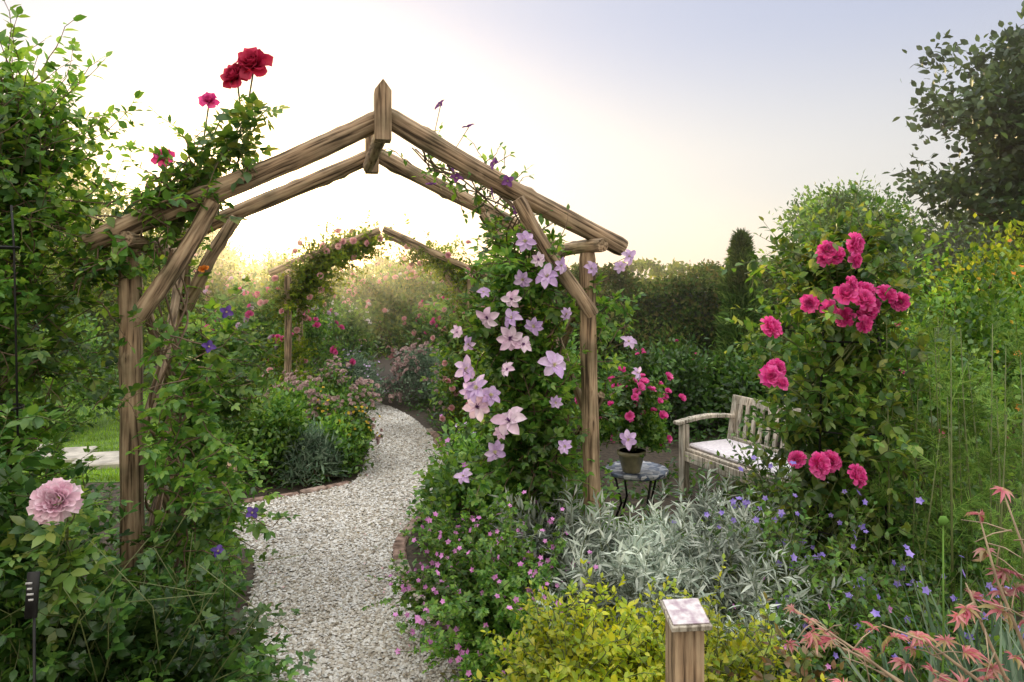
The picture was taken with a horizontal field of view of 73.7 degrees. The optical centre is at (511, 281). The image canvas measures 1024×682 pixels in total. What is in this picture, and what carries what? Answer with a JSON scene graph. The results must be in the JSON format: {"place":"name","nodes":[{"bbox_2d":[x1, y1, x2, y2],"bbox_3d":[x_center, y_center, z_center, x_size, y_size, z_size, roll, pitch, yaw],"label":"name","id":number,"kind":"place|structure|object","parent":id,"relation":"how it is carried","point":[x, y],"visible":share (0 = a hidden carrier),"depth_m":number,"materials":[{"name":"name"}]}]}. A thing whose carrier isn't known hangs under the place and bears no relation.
{"place":"outdoors","nodes":[
{"label":"outdoors","id":0,"kind":"place"},
{"bbox_2d":[37,444,118,469],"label":"stone paving","id":1,"kind":"structure","parent":0,"point":[107,458],"depth_m":6.22,"materials":[{"name":"beige stone"}]},
{"bbox_2d":[12,368,317,481],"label":"lawn","id":2,"kind":"structure","parent":0,"point":[104,433],"depth_m":7.33,"materials":[{"name":"green plant"}]},
{"bbox_2d":[6,297,118,428],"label":"green shrub","id":3,"kind":"object","parent":2,"relation":"on","point":[96,367],"visible":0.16,"depth_m":7.54,"materials":[{"name":"green plant"}]},
{"bbox_2d":[5,238,149,357],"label":"green shrub","id":4,"kind":"object","parent":2,"relation":"on","point":[107,296],"visible":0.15,"depth_m":10.85,"materials":[{"name":"green plant"}]},
{"bbox_2d":[102,286,216,375],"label":"flowering shrub","id":5,"kind":"object","parent":2,"relation":"on","point":[145,332],"visible":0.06,"depth_m":10.48,"materials":[{"name":"green plant"}]},
{"bbox_2d":[90,240,264,363],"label":"rambling rose","id":6,"kind":"object","parent":2,"relation":"on","point":[153,275],"visible":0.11,"depth_m":11.40,"materials":[{"name":"green plant"}]},
{"bbox_2d":[192,271,330,406],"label":"flowering shrub","id":7,"kind":"object","parent":2,"relation":"on","point":[246,312],"visible":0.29,"depth_m":8.68,"materials":[{"name":"green plant"}]},
{"bbox_2d":[190,235,399,374],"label":"rambling rose","id":8,"kind":"object","parent":2,"relation":"on","point":[272,263],"visible":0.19,"depth_m":11.11,"materials":[{"name":"green plant"}]},
{"bbox_2d":[233,399,472,681],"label":"gravel path","id":9,"kind":"structure","parent":0,"point":[328,591],"depth_m":3.87,"materials":[{"name":"beige gravel"}]},
{"bbox_2d":[245,441,455,674],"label":"fallen leaves","id":10,"kind":"object","parent":9,"relation":"on","point":[453,671],"visible":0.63,"depth_m":3.71,"materials":[{"name":"brown plant"}]},
{"bbox_2d":[0,0,1023,280],"label":"sky","id":11,"kind":"structure","parent":0,"point":[670,127],"materials":[{"name":"white"}]},
{"bbox_2d":[69,352,1023,681],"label":"ground","id":12,"kind":"structure","parent":0,"point":[607,450],"depth_m":5.51,"materials":[{"name":"soil"}]},
{"bbox_2d":[0,205,24,463],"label":"metal plant support","id":13,"kind":"object","parent":12,"relation":"on","point":[17,404],"visible":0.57,"depth_m":2.42,"materials":[{"name":"black metal"}]},
{"bbox_2d":[24,571,40,681],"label":"plant label","id":14,"kind":"object","parent":12,"relation":"on","point":[32,583],"visible":1,"depth_m":1.85,"materials":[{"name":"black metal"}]},
{"bbox_2d":[0,477,132,668],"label":"rose bush","id":15,"kind":"object","parent":12,"relation":"on","point":[60,519],"visible":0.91,"depth_m":2.08,"materials":[{"name":"green plant"}]},
{"bbox_2d":[0,0,182,656],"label":"honeysuckle shrub","id":16,"kind":"object","parent":12,"relation":"on","point":[32,170],"visible":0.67,"depth_m":2.81,"materials":[{"name":"green plant"}]},
{"bbox_2d":[10,155,198,327],"bbox_3d":[-8.927,-0.427,13.592,5.553,4.175,4.144,0,0,0],"label":"broadleaf tree","id":17,"kind":"object","parent":12,"relation":"on","point":[104,210],"visible":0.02,"depth_m":13.39,"materials":[{"name":"green plant"}]},
{"bbox_2d":[0,398,316,681],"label":"clematis shrub","id":18,"kind":"object","parent":12,"relation":"on","point":[151,633],"visible":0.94,"depth_m":2.23,"materials":[{"name":"green plant"}]},
{"bbox_2d":[191,228,247,307],"bbox_3d":[-6.433,0.112,14.331,1.979,3.094,1.567,0,0,0],"label":"garden tree","id":19,"kind":"object","parent":12,"relation":"on","point":[211,235],"visible":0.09,"depth_m":14.18,"materials":[{"name":"green plant"}]},
{"bbox_2d":[225,462,236,496],"bbox_3d":[-2.130,1.508,5.100,0.147,0.285,0.147,0,0,0],"label":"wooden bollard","id":20,"kind":"object","parent":12,"relation":"on","point":[229,465],"visible":0.05,"depth_m":5.08,"materials":[{"name":"brown wood"}]},
{"bbox_2d":[144,481,351,504],"bbox_3d":[-2.038,1.662,5.181,1.638,0.082,0.363,0,0,-18],"label":"brick path edging","id":21,"kind":"object","parent":12,"relation":"on","point":[303,491],"visible":0.16,"depth_m":5.29,"materials":[{"name":"brown brick"}]},
{"bbox_2d":[213,375,320,482],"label":"leafy perennial","id":22,"kind":"object","parent":12,"relation":"on","point":[271,438],"visible":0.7,"depth_m":5.54,"materials":[{"name":"green plant"}]},
{"bbox_2d":[264,293,355,385],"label":"flowering shrub","id":23,"kind":"object","parent":12,"relation":"on","point":[311,326],"visible":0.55,"depth_m":8.44,"materials":[{"name":"green plant"}]},
{"bbox_2d":[271,414,353,488],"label":"lavender shrub","id":24,"kind":"object","parent":12,"relation":"on","point":[309,458],"visible":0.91,"depth_m":5.53,"materials":[{"name":"green plant"}]},
{"bbox_2d":[261,355,391,447],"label":"sedum plant","id":25,"kind":"object","parent":12,"relation":"on","point":[357,396],"visible":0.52,"depth_m":6.27,"materials":[{"name":"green plant"}]},
{"bbox_2d":[310,402,373,477],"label":"leafy perennial","id":26,"kind":"object","parent":12,"relation":"on","point":[355,445],"visible":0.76,"depth_m":5.79,"materials":[{"name":"green plant"}]},
{"bbox_2d":[311,386,380,459],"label":"lady mantle plant","id":27,"kind":"object","parent":12,"relation":"on","point":[367,426],"visible":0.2,"depth_m":6.02,"materials":[{"name":"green plant"}]},
{"bbox_2d":[311,289,389,385],"bbox_3d":[-2.340,0.874,9.562,1.249,1.560,1.007,0,0,0],"label":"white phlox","id":28,"kind":"object","parent":12,"relation":"on","point":[357,325],"visible":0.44,"depth_m":9.55,"materials":[{"name":"green plant"}]},
{"bbox_2d":[316,339,391,403],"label":"lavender shrub","id":29,"kind":"object","parent":12,"relation":"on","point":[364,372],"visible":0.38,"depth_m":8.77,"materials":[{"name":"green plant"}]},
{"bbox_2d":[82,79,627,584],"bbox_3d":[-0.702,0.375,3.551,2.426,2.550,1.190,0,0,-14],"label":"rustic wooden pergola","id":30,"kind":"object","parent":12,"relation":"on","point":[380,123],"visible":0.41,"depth_m":3.15,"materials":[{"name":"brown wood"}]},
{"bbox_2d":[42,106,300,639],"bbox_3d":[-1.589,0.487,3.313,0.987,2.459,1.789,0,0,-21],"label":"clematis vine","id":31,"kind":"object","parent":30,"relation":"attached to","point":[203,389],"visible":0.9,"depth_m":2.80,"materials":[{"name":"green plant"}]},
{"bbox_2d":[136,47,289,271],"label":"climbing rose","id":32,"kind":"object","parent":30,"relation":"attached to","point":[253,61],"visible":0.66,"depth_m":2.94,"materials":[{"name":"green plant"}]},
{"bbox_2d":[254,209,492,432],"bbox_3d":[-1.378,0.462,7.323,2.800,2.425,1.046,0,0,-10],"label":"climbing rose","id":33,"kind":"object","parent":12,"relation":"on","point":[341,255],"visible":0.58,"depth_m":7.14,"materials":[{"name":"green plant"}]},
{"bbox_2d":[268,226,487,416],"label":"rustic rose arch","id":34,"kind":"structure","parent":12,"relation":"on","point":[401,237],"depth_m":7.09,"materials":[{"name":"brown wood"}]},
{"bbox_2d":[320,243,457,383],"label":"rambling rose","id":35,"kind":"object","parent":12,"relation":"on","point":[388,297],"visible":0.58,"depth_m":10.66,"materials":[{"name":"green plant"}]},
{"bbox_2d":[379,338,457,404],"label":"sedum plant","id":36,"kind":"object","parent":12,"relation":"on","point":[412,360],"visible":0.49,"depth_m":8.96,"materials":[{"name":"green plant"}]},
{"bbox_2d":[392,428,448,629],"bbox_3d":[-0.639,1.661,5.406,0.377,0.084,4.421,0,0,-4],"label":"brick path edging","id":37,"kind":"object","parent":12,"relation":"on","point":[400,542],"visible":0.24,"depth_m":4.19,"materials":[{"name":"brown brick"}]},
{"bbox_2d":[79,251,784,356],"bbox_3d":[2.991,0.548,15.817,34.297,2.527,1.848,0,0,-2],"label":"boundary hedge","id":38,"kind":"object","parent":12,"relation":"on","point":[653,267],"visible":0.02,"depth_m":15.46,"materials":[{"name":"green plant"}]},
{"bbox_2d":[427,355,462,418],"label":"sedum plant","id":39,"kind":"object","parent":12,"relation":"on","point":[436,372],"visible":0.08,"depth_m":8.12,"materials":[{"name":"green plant"}]},
{"bbox_2d":[399,261,494,351],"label":"rambling rose","id":40,"kind":"object","parent":12,"relation":"on","point":[444,309],"visible":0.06,"depth_m":9.91,"materials":[{"name":"green plant"}]},
{"bbox_2d":[403,414,521,535],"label":"leafy perennial","id":41,"kind":"object","parent":12,"relation":"on","point":[453,491],"visible":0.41,"depth_m":4.36,"materials":[{"name":"green plant"}]},
{"bbox_2d":[418,256,523,413],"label":"laurel shrub","id":42,"kind":"object","parent":12,"relation":"on","point":[442,339],"visible":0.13,"depth_m":7.35,"materials":[{"name":"green plant"}]},
{"bbox_2d":[437,407,529,452],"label":"leafy perennial","id":43,"kind":"object","parent":12,"relation":"on","point":[475,427],"visible":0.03,"depth_m":5.48,"materials":[{"name":"green plant"}]},
{"bbox_2d":[393,483,597,681],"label":"cranesbill geranium","id":44,"kind":"object","parent":12,"relation":"on","point":[481,600],"visible":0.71,"depth_m":2.68,"materials":[{"name":"green plant"}]},
{"bbox_2d":[372,100,646,541],"bbox_3d":[0.027,0.420,3.434,1.256,2.518,0.926,0,0,-27],"label":"clematis vine","id":45,"kind":"object","parent":12,"relation":"on","point":[522,360],"visible":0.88,"depth_m":3.33,"materials":[{"name":"green plant"}]},
{"bbox_2d":[449,319,597,435],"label":"laurel shrub","id":46,"kind":"object","parent":12,"relation":"on","point":[572,353],"visible":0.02,"depth_m":6.26,"materials":[{"name":"green plant"}]},
{"bbox_2d":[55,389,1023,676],"bbox_3d":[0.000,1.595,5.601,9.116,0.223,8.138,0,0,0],"label":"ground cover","id":47,"kind":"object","parent":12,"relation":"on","point":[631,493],"visible":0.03,"depth_m":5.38,"materials":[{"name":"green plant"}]},
{"bbox_2d":[361,484,562,642],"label":"cranesbill geranium","id":48,"kind":"object","parent":47,"relation":"on","point":[415,581],"visible":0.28,"depth_m":3.15,"materials":[{"name":"green plant"}]},
{"bbox_2d":[459,571,664,681],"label":"golden spirea","id":49,"kind":"object","parent":47,"relation":"on","point":[532,667],"visible":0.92,"depth_m":2.24,"materials":[{"name":"yellow plant"}]},
{"bbox_2d":[536,558,731,681],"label":"golden spirea","id":50,"kind":"object","parent":47,"relation":"on","point":[633,623],"visible":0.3,"depth_m":2.32,"materials":[{"name":"yellow plant"}]},
{"bbox_2d":[593,553,826,681],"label":"golden spirea","id":51,"kind":"object","parent":47,"relation":"on","point":[729,656],"visible":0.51,"depth_m":2.23,"materials":[{"name":"yellow plant"}]},
{"bbox_2d":[684,419,813,528],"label":"leafy perennial","id":52,"kind":"object","parent":47,"relation":"on","point":[759,481],"visible":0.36,"depth_m":4.22,"materials":[{"name":"green plant"}]},
{"bbox_2d":[486,474,647,601],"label":"artemisia plant","id":53,"kind":"object","parent":12,"relation":"on","point":[547,535],"visible":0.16,"depth_m":3.17,"materials":[{"name":"grey plant"}]},
{"bbox_2d":[507,490,734,647],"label":"artemisia plant","id":54,"kind":"object","parent":12,"relation":"on","point":[628,548],"visible":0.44,"depth_m":2.83,"materials":[{"name":"grey plant"}]},
{"bbox_2d":[605,461,668,523],"bbox_3d":[0.840,1.457,4.600,0.420,0.393,0.420,0,0,0],"label":"mosaic table","id":55,"kind":"object","parent":12,"relation":"on","point":[651,471],"visible":0.66,"depth_m":4.52,"materials":[{"name":"grey stone"}]},
{"bbox_2d":[575,366,685,473],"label":"potted geranium","id":56,"kind":"object","parent":55,"relation":"on","point":[636,411],"visible":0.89,"depth_m":4.42,"materials":[{"name":"green plant"}]},
{"bbox_2d":[601,501,690,539],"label":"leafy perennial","id":57,"kind":"object","parent":12,"relation":"on","point":[628,516],"visible":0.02,"depth_m":4.06,"materials":[{"name":"green plant"}]},
{"bbox_2d":[565,325,745,436],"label":"leafy perennial","id":58,"kind":"object","parent":12,"relation":"on","point":[686,369],"visible":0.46,"depth_m":7.37,"materials":[{"name":"green plant"}]},
{"bbox_2d":[659,598,712,681],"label":"wooden marker post","id":59,"kind":"object","parent":12,"relation":"on","point":[687,623],"visible":1,"depth_m":1.86,"materials":[{"name":"brown wood"}]},
{"bbox_2d":[586,494,858,676],"bbox_3d":[0.851,1.338,2.943,1.139,0.741,1.080,0,0,0],"label":"artemisia plant","id":60,"kind":"object","parent":12,"relation":"on","point":[751,587],"visible":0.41,"depth_m":2.80,"materials":[{"name":"silver plant"}]},
{"bbox_2d":[628,460,836,580],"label":"artemisia plant","id":61,"kind":"object","parent":12,"relation":"on","point":[699,511],"visible":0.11,"depth_m":3.52,"materials":[{"name":"grey plant"}]},
{"bbox_2d":[709,228,775,428],"bbox_3d":[2.529,0.538,7.498,0.729,2.290,0.718,0,0,0],"label":"juniper tree","id":62,"kind":"object","parent":12,"relation":"on","point":[734,287],"visible":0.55,"depth_m":7.39,"materials":[{"name":"green plant"}]},
{"bbox_2d":[673,395,874,547],"bbox_3d":[1.767,1.275,4.726,0.622,0.755,1.279,0,0,-24],"label":"wooden garden bench","id":63,"kind":"object","parent":12,"relation":"on","point":[702,452],"visible":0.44,"depth_m":5.13,"materials":[{"name":"brown wood"}]},
{"bbox_2d":[700,329,857,446],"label":"leafy perennial","id":64,"kind":"object","parent":12,"relation":"on","point":[743,381],"visible":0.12,"depth_m":6.30,"materials":[{"name":"green plant"}]},
{"bbox_2d":[542,251,1017,412],"bbox_3d":[3.837,0.663,8.877,7.472,2.119,1.170,0,0,5],"label":"clipped hedge","id":65,"kind":"object","parent":12,"relation":"on","point":[665,308],"visible":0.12,"depth_m":8.74,"materials":[{"name":"green plant"}]},
{"bbox_2d":[672,455,938,672],"bbox_3d":[1.204,1.210,3.004,1.196,0.889,1.265,0,0,27],"label":"campanula plant","id":66,"kind":"object","parent":12,"relation":"on","point":[795,549],"visible":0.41,"depth_m":2.89,"materials":[{"name":"green plant"}]},
{"bbox_2d":[708,592,909,681],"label":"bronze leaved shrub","id":67,"kind":"object","parent":12,"relation":"on","point":[800,670],"visible":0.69,"depth_m":2.16,"materials":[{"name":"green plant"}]},
{"bbox_2d":[721,572,946,681],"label":"leafy perennial","id":68,"kind":"object","parent":12,"relation":"on","point":[819,663],"visible":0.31,"depth_m":2.48,"materials":[{"name":"green plant"}]},
{"bbox_2d":[798,256,893,592],"bbox_3d":[1.720,0.731,3.550,0.480,1.839,0.480,0,0,0],"label":"metal rose obelisk","id":69,"kind":"object","parent":12,"relation":"on","point":[864,435],"visible":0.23,"depth_m":3.40,"materials":[{"name":"black metal"}]},
{"bbox_2d":[718,170,979,617],"bbox_3d":[1.745,0.561,3.492,1.305,2.275,1.192,0,0,0],"label":"pink climbing rose","id":70,"kind":"object","parent":12,"relation":"on","point":[849,305],"visible":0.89,"depth_m":3.37,"materials":[{"name":"green plant"}]},
{"bbox_2d":[754,173,943,286],"bbox_3d":[4.809,0.074,9.852,2.309,3.164,2.168,0,0,0],"label":"garden tree","id":71,"kind":"object","parent":12,"relation":"on","point":[825,216],"visible":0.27,"depth_m":9.53,"materials":[{"name":"green plant"}]},
{"bbox_2d":[758,497,1023,680],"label":"campanula plant","id":72,"kind":"object","parent":12,"relation":"on","point":[893,589],"visible":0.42,"depth_m":2.67,"materials":[{"name":"green plant"}]},
{"bbox_2d":[780,575,1023,681],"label":"leafy perennial","id":73,"kind":"object","parent":12,"relation":"on","point":[923,661],"visible":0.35,"depth_m":2.31,"materials":[{"name":"green plant"}]},
{"bbox_2d":[783,486,1023,681],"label":"japanese maple","id":74,"kind":"object","parent":12,"relation":"on","point":[991,669],"visible":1,"depth_m":1.55,"materials":[{"name":"red plant"}]},
{"bbox_2d":[795,220,1023,508],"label":"golden shrub","id":75,"kind":"object","parent":12,"relation":"on","point":[966,307],"visible":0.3,"depth_m":4.86,"materials":[{"name":"green plant"}]},
{"bbox_2d":[803,446,1023,639],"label":"leafy perennial","id":76,"kind":"object","parent":12,"relation":"on","point":[903,538],"visible":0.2,"depth_m":3.38,"materials":[{"name":"green plant"}]},
{"bbox_2d":[805,291,1023,538],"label":"green shrub","id":77,"kind":"object","parent":12,"relation":"on","point":[906,386],"visible":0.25,"depth_m":4.02,"materials":[{"name":"green plant"}]},
{"bbox_2d":[816,554,1023,681],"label":"iris clump","id":78,"kind":"object","parent":12,"relation":"on","point":[1013,673],"visible":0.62,"depth_m":2.08,"materials":[{"name":"green plant"}]},
{"bbox_2d":[849,301,1023,668],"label":"fennel plant","id":79,"kind":"object","parent":12,"relation":"on","point":[935,463],"visible":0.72,"depth_m":2.99,"materials":[{"name":"green plant"}]},
{"bbox_2d":[938,516,948,672],"bbox_3d":[1.206,1.151,1.919,0.028,0.997,0.064,0,0,9],"label":"poppy seedhead","id":80,"kind":"object","parent":12,"relation":"on","point":[943,520],"visible":0.9,"depth_m":1.91,"materials":[{"name":"green plant"}]},
{"bbox_2d":[882,1,1023,252],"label":"broadleaf tree","id":81,"kind":"object","parent":12,"relation":"on","point":[996,151],"visible":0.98,"depth_m":8.93,"materials":[{"name":"green plant"}]},
{"bbox_2d":[899,200,1023,457],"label":"green shrub","id":82,"kind":"object","parent":12,"relation":"on","point":[1018,254],"visible":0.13,"depth_m":6.11,"materials":[{"name":"green plant"}]},
{"bbox_2d":[904,198,1023,272],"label":"broadleaf tree","id":83,"kind":"object","parent":12,"relation":"on","point":[959,241],"visible":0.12,"depth_m":13.19,"materials":[{"name":"green plant"}]},
{"bbox_2d":[941,199,1021,250],"bbox_3d":[11.401,-0.610,14.525,4.794,4.541,4.254,0,0,0],"label":"broadleaf tree","id":84,"kind":"object","parent":12,"relation":"on","point":[996,230],"depth_m":14.12,"materials":[{"name":"green plant"}]}
]}

